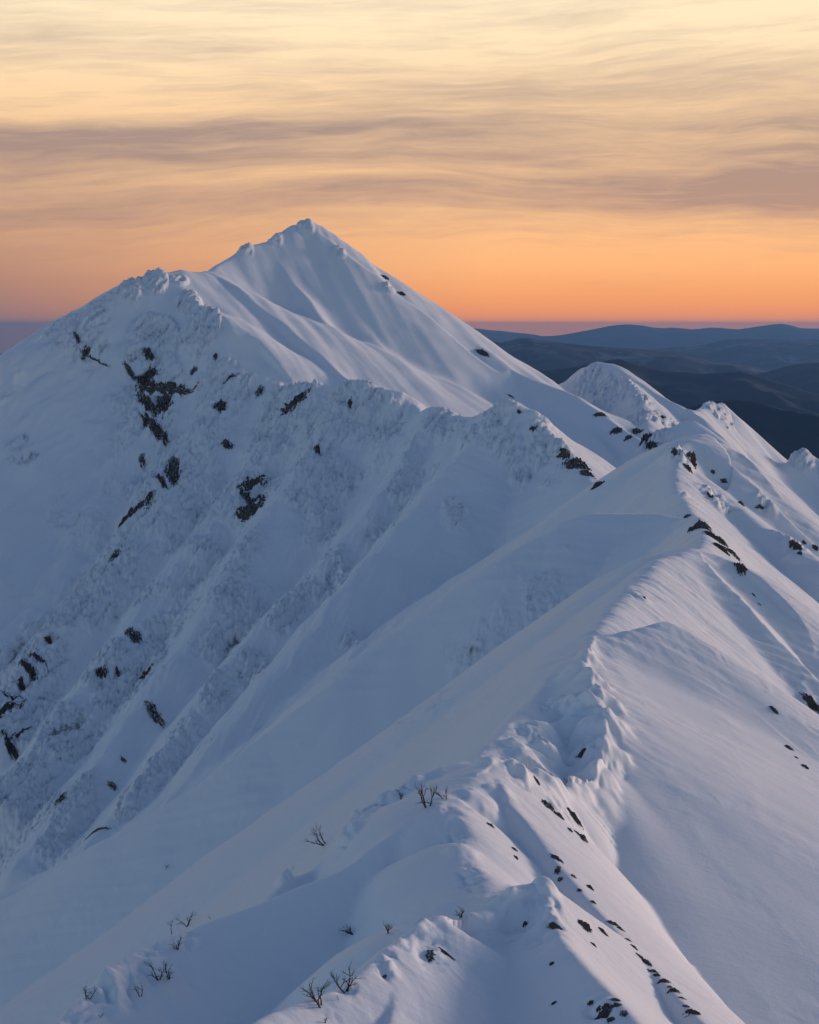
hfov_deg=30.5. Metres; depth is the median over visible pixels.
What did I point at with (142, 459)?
rock outcrop
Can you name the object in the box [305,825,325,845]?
bare shrub
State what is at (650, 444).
rock
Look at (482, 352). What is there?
rock
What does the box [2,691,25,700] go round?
rock outcrop
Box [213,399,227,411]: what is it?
rock outcrop
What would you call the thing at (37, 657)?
rock outcrop
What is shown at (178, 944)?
bare shrub
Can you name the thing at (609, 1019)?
rock
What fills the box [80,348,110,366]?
rock outcrop
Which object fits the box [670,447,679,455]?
rock
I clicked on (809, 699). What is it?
rock
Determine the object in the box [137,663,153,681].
rock outcrop
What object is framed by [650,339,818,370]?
hills
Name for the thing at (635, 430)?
rock
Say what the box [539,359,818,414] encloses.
hills
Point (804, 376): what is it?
hills
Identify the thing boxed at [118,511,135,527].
rock outcrop
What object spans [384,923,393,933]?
bare shrub
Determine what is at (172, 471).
rock outcrop
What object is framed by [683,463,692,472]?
rock
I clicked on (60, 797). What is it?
rock outcrop
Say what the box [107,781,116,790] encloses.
rock outcrop
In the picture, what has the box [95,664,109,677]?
rock outcrop
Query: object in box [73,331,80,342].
rock outcrop
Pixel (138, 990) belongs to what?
bare shrub
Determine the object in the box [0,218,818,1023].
snowy mountain
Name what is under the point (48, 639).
rock outcrop
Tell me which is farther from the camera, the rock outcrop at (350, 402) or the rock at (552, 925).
the rock outcrop at (350, 402)
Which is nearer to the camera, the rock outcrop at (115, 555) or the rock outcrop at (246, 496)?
the rock outcrop at (115, 555)
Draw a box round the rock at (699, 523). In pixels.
[687,519,711,532]
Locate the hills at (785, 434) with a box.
[686,400,818,459]
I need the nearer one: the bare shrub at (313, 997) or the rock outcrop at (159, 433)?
the bare shrub at (313, 997)
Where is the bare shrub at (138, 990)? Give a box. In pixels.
[130,982,142,996]
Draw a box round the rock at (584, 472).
[579,469,593,476]
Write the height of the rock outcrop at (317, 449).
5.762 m
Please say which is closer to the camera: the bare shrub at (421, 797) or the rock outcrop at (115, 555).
the bare shrub at (421, 797)
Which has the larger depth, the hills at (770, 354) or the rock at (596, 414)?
the hills at (770, 354)
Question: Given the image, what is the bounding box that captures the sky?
[0,0,818,353]
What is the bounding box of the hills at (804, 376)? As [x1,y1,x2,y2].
[754,363,818,393]
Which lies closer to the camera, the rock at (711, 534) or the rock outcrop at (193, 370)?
the rock at (711, 534)
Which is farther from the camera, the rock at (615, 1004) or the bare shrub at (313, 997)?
the rock at (615, 1004)
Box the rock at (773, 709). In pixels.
[769,706,778,714]
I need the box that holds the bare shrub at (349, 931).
[339,927,352,934]
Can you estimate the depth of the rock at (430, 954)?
91.05 m
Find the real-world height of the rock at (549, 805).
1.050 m
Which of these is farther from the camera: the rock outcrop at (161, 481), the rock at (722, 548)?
the rock outcrop at (161, 481)
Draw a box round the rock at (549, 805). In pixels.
[541,799,553,810]
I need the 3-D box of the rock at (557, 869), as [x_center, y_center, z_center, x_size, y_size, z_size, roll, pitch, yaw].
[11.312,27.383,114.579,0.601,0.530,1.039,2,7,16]
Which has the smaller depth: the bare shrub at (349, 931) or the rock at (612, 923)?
the bare shrub at (349, 931)
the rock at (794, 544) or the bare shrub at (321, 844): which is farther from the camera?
the rock at (794, 544)
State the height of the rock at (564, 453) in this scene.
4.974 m
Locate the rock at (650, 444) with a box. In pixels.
[645,440,657,449]
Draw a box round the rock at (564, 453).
[556,447,572,459]
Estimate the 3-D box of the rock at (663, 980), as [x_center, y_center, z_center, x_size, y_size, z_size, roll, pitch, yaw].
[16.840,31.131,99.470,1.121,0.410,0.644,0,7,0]
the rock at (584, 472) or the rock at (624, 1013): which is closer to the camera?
the rock at (624, 1013)
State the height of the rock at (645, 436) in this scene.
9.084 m
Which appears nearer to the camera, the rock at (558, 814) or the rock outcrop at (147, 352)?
the rock at (558, 814)
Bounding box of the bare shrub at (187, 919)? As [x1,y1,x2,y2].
[173,912,197,926]
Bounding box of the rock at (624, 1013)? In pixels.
[620,1010,628,1017]
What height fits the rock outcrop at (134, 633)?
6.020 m
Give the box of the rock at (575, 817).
[567,807,583,829]
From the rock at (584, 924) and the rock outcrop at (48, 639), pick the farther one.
the rock outcrop at (48, 639)
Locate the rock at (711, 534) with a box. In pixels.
[702,530,722,543]
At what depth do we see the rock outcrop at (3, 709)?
543.81 m
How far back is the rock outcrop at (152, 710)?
511.16 m
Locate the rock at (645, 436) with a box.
[638,432,651,447]
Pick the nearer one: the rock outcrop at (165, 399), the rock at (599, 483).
the rock at (599, 483)
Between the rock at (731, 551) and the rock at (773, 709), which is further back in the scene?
the rock at (731, 551)
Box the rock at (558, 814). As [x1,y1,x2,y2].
[553,810,564,819]
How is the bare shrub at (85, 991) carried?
on the snowy mountain
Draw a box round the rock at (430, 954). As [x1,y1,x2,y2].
[425,950,435,962]
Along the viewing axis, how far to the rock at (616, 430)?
836.51 m
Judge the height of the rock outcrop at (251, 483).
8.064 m
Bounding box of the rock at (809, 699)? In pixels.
[799,692,818,713]
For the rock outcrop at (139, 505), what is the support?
on the snowy mountain
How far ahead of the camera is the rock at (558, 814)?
128.11 m
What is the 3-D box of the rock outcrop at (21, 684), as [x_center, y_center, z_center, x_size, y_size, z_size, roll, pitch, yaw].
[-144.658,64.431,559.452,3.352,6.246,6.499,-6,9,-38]
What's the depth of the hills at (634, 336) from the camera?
44293.33 m
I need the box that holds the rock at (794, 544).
[789,540,801,549]
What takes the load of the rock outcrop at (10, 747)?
on the snowy mountain
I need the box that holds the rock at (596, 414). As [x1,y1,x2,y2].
[593,412,608,417]
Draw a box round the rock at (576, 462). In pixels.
[562,457,591,471]
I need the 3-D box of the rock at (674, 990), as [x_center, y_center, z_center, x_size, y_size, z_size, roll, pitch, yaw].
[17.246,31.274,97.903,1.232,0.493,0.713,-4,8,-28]
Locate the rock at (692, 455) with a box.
[687,451,696,468]
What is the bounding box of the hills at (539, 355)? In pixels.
[492,338,769,374]
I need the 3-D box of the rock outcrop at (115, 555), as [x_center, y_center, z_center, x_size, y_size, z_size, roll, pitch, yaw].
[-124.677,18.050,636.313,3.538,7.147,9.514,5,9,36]
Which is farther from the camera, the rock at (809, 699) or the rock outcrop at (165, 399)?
the rock outcrop at (165, 399)
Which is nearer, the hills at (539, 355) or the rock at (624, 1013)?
the rock at (624, 1013)
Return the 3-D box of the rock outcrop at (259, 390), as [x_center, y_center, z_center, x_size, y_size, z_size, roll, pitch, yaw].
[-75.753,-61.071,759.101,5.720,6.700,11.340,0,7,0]
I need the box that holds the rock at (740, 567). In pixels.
[734,562,746,575]
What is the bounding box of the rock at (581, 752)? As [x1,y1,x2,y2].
[576,748,585,757]
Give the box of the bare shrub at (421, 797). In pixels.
[414,782,438,807]
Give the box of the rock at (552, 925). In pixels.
[547,922,561,929]
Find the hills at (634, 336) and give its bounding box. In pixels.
[0,324,818,354]
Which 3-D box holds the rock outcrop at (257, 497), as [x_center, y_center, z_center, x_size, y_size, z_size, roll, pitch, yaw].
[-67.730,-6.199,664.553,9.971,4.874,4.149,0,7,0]
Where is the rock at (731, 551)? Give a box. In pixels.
[725,547,740,561]
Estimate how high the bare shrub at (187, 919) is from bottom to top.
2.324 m
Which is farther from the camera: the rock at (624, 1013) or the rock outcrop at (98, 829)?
the rock outcrop at (98, 829)
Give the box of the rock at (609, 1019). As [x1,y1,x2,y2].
[607,1017,614,1022]
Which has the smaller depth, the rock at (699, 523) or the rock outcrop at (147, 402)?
the rock at (699, 523)
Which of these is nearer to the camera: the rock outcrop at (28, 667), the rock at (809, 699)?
the rock at (809, 699)
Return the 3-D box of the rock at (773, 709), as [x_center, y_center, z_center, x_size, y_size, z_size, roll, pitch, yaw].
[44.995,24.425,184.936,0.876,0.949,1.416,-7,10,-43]
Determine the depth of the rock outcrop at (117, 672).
553.77 m
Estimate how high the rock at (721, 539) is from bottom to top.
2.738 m
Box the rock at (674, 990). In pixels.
[667,988,681,993]
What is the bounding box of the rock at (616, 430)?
[609,426,621,434]
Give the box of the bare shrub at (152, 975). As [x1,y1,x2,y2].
[142,961,164,980]
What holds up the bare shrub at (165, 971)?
on the snowy mountain
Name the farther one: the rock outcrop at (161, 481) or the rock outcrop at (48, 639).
the rock outcrop at (161, 481)
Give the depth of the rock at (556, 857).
116.01 m
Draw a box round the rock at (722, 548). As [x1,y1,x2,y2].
[713,542,729,555]
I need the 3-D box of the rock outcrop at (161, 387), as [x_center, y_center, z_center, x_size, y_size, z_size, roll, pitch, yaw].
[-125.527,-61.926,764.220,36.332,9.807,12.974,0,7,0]
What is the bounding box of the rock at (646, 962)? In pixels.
[642,958,651,965]
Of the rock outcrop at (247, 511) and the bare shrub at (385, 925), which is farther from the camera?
the rock outcrop at (247, 511)
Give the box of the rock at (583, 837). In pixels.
[578,834,587,841]
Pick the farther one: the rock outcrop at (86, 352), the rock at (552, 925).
the rock outcrop at (86, 352)
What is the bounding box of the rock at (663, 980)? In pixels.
[657,978,671,983]
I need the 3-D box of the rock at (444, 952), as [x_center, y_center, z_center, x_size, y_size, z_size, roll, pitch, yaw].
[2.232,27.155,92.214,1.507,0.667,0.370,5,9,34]
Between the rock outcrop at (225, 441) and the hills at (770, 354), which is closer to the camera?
the rock outcrop at (225, 441)
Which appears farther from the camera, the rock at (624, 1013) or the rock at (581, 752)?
the rock at (581, 752)
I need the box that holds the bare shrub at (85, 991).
[81,980,97,998]
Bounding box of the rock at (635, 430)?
[631,428,643,433]
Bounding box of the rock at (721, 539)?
[716,536,727,546]
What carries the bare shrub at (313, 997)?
on the snowy mountain
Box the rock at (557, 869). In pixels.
[554,865,560,874]
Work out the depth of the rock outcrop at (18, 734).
534.34 m
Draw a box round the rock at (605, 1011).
[598,1003,612,1018]
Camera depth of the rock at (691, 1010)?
94.76 m
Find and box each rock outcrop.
[0,700,29,717]
[1,729,18,761]
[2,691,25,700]
[9,726,31,738]
[18,659,39,683]
[18,677,24,691]
[27,652,48,671]
[44,636,51,643]
[52,792,66,806]
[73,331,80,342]
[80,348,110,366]
[81,344,90,360]
[85,827,110,839]
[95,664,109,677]
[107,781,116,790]
[108,545,121,561]
[114,667,119,676]
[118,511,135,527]
[122,361,139,383]
[124,626,141,643]
[127,499,156,514]
[130,381,198,398]
[135,364,160,386]
[137,391,158,417]
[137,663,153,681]
[138,453,146,470]
[139,412,169,445]
[142,346,154,360]
[144,700,168,727]
[145,489,155,501]
[153,473,168,488]
[154,389,174,418]
[164,456,180,487]
[189,365,197,374]
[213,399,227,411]
[220,372,239,383]
[221,438,234,449]
[234,495,267,522]
[236,474,268,492]
[239,486,254,504]
[249,494,266,502]
[255,384,264,396]
[279,386,311,417]
[313,444,319,456]
[348,396,352,407]
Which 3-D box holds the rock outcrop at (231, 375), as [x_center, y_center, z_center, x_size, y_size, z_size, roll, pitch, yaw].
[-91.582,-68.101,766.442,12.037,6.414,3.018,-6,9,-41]
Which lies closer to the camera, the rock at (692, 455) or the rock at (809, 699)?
the rock at (809, 699)
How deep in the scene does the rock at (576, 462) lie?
596.74 m
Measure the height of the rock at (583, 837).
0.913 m
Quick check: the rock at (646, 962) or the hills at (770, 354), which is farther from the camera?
the hills at (770, 354)
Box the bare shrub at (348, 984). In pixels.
[330,962,366,993]
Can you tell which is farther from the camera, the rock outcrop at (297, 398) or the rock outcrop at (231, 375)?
the rock outcrop at (231, 375)
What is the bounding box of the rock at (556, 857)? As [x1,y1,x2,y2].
[551,854,562,862]
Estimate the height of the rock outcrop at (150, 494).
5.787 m
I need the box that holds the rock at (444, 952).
[438,947,455,960]
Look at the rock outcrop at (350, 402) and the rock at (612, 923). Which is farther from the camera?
the rock outcrop at (350, 402)
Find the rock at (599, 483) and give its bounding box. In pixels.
[590,480,604,489]
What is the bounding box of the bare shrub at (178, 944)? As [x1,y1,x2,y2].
[169,936,185,949]
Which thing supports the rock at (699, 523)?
on the snowy mountain
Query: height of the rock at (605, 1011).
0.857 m
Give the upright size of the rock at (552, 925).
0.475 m
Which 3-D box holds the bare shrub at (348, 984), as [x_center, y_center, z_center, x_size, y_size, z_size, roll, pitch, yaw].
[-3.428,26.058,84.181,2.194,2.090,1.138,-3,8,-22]
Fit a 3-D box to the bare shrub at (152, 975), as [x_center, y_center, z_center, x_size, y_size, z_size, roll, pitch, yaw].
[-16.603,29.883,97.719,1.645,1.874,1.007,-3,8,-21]
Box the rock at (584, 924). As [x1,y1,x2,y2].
[577,919,591,932]
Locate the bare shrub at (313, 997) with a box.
[300,976,329,1007]
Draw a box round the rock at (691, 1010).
[682,1008,700,1017]
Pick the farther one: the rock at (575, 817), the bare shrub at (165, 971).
the rock at (575, 817)
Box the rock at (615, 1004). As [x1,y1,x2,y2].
[613,1002,621,1007]
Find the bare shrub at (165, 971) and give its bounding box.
[161,962,175,978]
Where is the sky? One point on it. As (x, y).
(536, 167)
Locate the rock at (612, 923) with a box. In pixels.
[605,920,619,926]
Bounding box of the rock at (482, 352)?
[475,349,489,357]
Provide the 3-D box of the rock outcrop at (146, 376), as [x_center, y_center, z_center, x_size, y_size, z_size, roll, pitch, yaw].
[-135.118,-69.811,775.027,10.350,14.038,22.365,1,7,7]
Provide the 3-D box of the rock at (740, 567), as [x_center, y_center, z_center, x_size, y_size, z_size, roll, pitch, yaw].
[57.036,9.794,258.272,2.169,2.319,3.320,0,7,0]
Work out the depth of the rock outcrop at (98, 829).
424.61 m
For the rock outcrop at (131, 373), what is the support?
on the snowy mountain
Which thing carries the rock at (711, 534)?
on the snowy mountain

